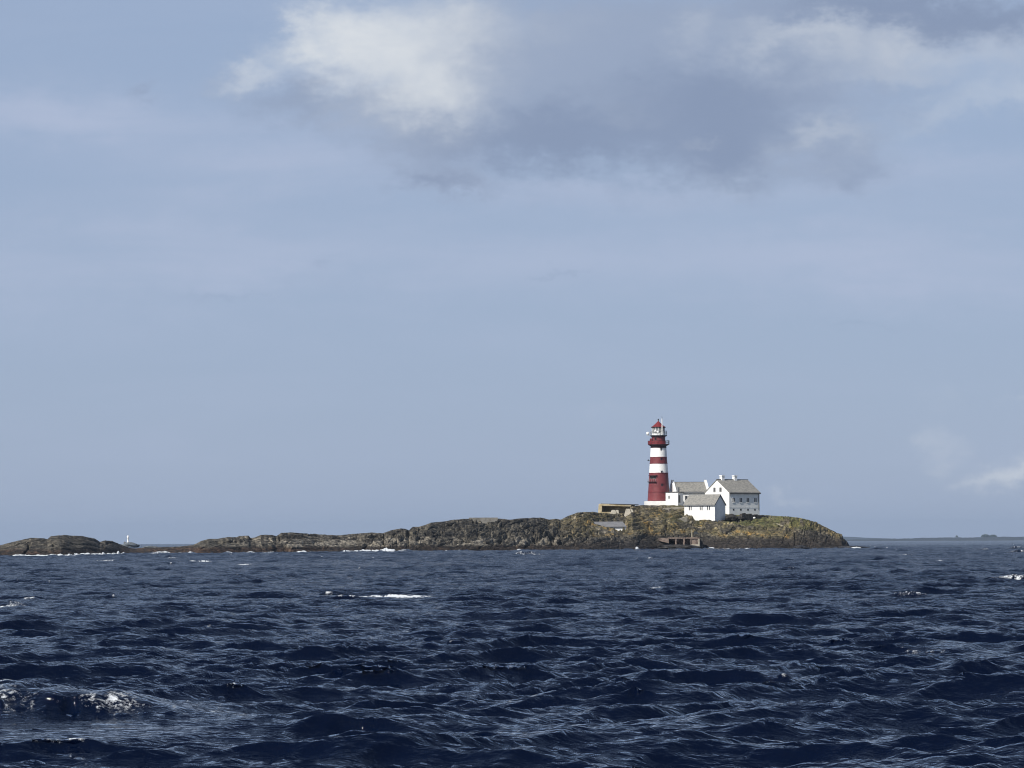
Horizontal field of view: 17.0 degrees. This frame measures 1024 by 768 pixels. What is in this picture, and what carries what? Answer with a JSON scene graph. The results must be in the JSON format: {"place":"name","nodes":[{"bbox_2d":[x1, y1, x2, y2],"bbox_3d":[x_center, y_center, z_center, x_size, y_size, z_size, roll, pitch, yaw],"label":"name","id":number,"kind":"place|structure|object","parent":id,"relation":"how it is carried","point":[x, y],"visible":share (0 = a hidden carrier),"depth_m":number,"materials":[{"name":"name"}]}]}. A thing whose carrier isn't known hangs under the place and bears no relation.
{"place":"outdoors","nodes":[
{"label":"outdoors","id":0,"kind":"place"},
{"bbox_2d":[0,505,848,555],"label":"island","id":1,"kind":"structure","parent":0,"point":[648,526],"depth_m":948.08,"materials":[{"name":"brown stone"}]},
{"bbox_2d":[469,518,497,523],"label":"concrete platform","id":2,"kind":"structure","parent":1,"relation":"on","point":[484,520],"depth_m":968.26,"materials":[{"name":"grey concrete"}]},
{"bbox_2d":[594,521,626,530],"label":"stone store","id":3,"kind":"structure","parent":1,"relation":"on","point":[619,525],"depth_m":984.38,"materials":[{"name":"grey stone"}]},
{"bbox_2d":[598,503,638,513],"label":"concrete shelter","id":4,"kind":"object","parent":1,"relation":"on","point":[608,508],"visible":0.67,"depth_m":1031.49,"materials":[{"name":"concrete"}]},
{"bbox_2d":[624,509,630,516],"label":"concrete slab","id":5,"kind":"structure","parent":1,"relation":"on","point":[627,511],"depth_m":1014.26,"materials":[{"name":"beige concrete"}]},
{"bbox_2d":[644,419,683,504],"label":"lighthouse","id":6,"kind":"object","parent":1,"relation":"on","point":[658,486],"visible":1,"depth_m":1042.62,"materials":[{"name":"red paint"}]},
{"bbox_2d":[665,487,683,505],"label":"entrance annex","id":7,"kind":"object","parent":1,"relation":"on","point":[674,498],"visible":0.99,"depth_m":1037.14,"materials":[{"name":"white paint"}]},
{"bbox_2d":[659,537,702,548],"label":"landing quay","id":8,"kind":"structure","parent":1,"relation":"on","point":[696,541],"depth_m":979.23,"materials":[{"name":"concrete"}]},
{"bbox_2d":[669,480,708,502],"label":"house","id":9,"kind":"structure","parent":1,"relation":"on","point":[689,488],"depth_m":1044.77,"materials":[{"name":"white paint"}]},
{"bbox_2d":[683,494,725,521],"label":"outbuilding","id":10,"kind":"structure","parent":1,"relation":"on","point":[698,507],"depth_m":1014.30,"materials":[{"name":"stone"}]},
{"bbox_2d":[725,514,737,521],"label":"boulder","id":11,"kind":"object","parent":1,"relation":"on","point":[731,517],"visible":1,"depth_m":1014.00,"materials":[{"name":"grey stone"}]},
{"bbox_2d":[704,475,760,514],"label":"dwelling house","id":12,"kind":"structure","parent":1,"relation":"on","point":[740,496],"depth_m":1033.97,"materials":[{"name":"white paint"}]},
{"bbox_2d":[740,513,767,520],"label":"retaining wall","id":13,"kind":"structure","parent":1,"relation":"on","point":[748,517],"depth_m":1018.82,"materials":[{"name":"stone"}]},
{"bbox_2d":[0,540,1023,767],"bbox_3d":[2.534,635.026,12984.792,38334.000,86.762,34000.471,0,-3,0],"label":"sea","id":14,"kind":"structure","parent":0,"point":[892,654],"depth_m":84.03,"materials":[{"name":"blue liquid"}]},
{"bbox_2d":[121,542,139,547],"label":"skerry","id":15,"kind":"structure","parent":14,"relation":"in","point":[131,544],"depth_m":1645.07,"materials":[{"name":"grey stone"}]},
{"bbox_2d":[657,544,702,548],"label":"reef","id":16,"kind":"object","parent":14,"relation":"in","point":[675,546],"visible":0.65,"depth_m":963.10},
{"bbox_2d":[791,545,808,548],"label":"reef","id":17,"kind":"object","parent":14,"relation":"in","point":[801,546],"visible":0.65,"depth_m":980.76},
{"bbox_2d":[838,546,868,547],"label":"reef","id":18,"kind":"object","parent":14,"relation":"in","point":[851,546],"visible":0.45,"depth_m":996.91},
{"bbox_2d":[0,0,1023,544],"label":"sky","id":19,"kind":"structure","parent":0,"point":[268,267],"materials":[{"name":"blue"}]},
{"bbox_2d":[662,507,683,509],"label":"path","id":20,"kind":"structure","parent":0,"point":[673,508],"depth_m":1026.50,"materials":[{"name":"concrete"}]},
{"bbox_2d":[843,537,877,539],"bbox_3d":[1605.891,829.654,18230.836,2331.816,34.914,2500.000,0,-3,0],"label":"hills","id":21,"kind":"structure","parent":0,"point":[847,538],"depth_m":17731.07,"materials":[{"name":"blue"}]},
{"bbox_2d":[846,537,1023,540],"bbox_3d":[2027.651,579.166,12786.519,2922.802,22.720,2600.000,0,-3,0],"label":"coast","id":22,"kind":"structure","parent":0,"point":[964,539],"depth_m":11982.86}
]}

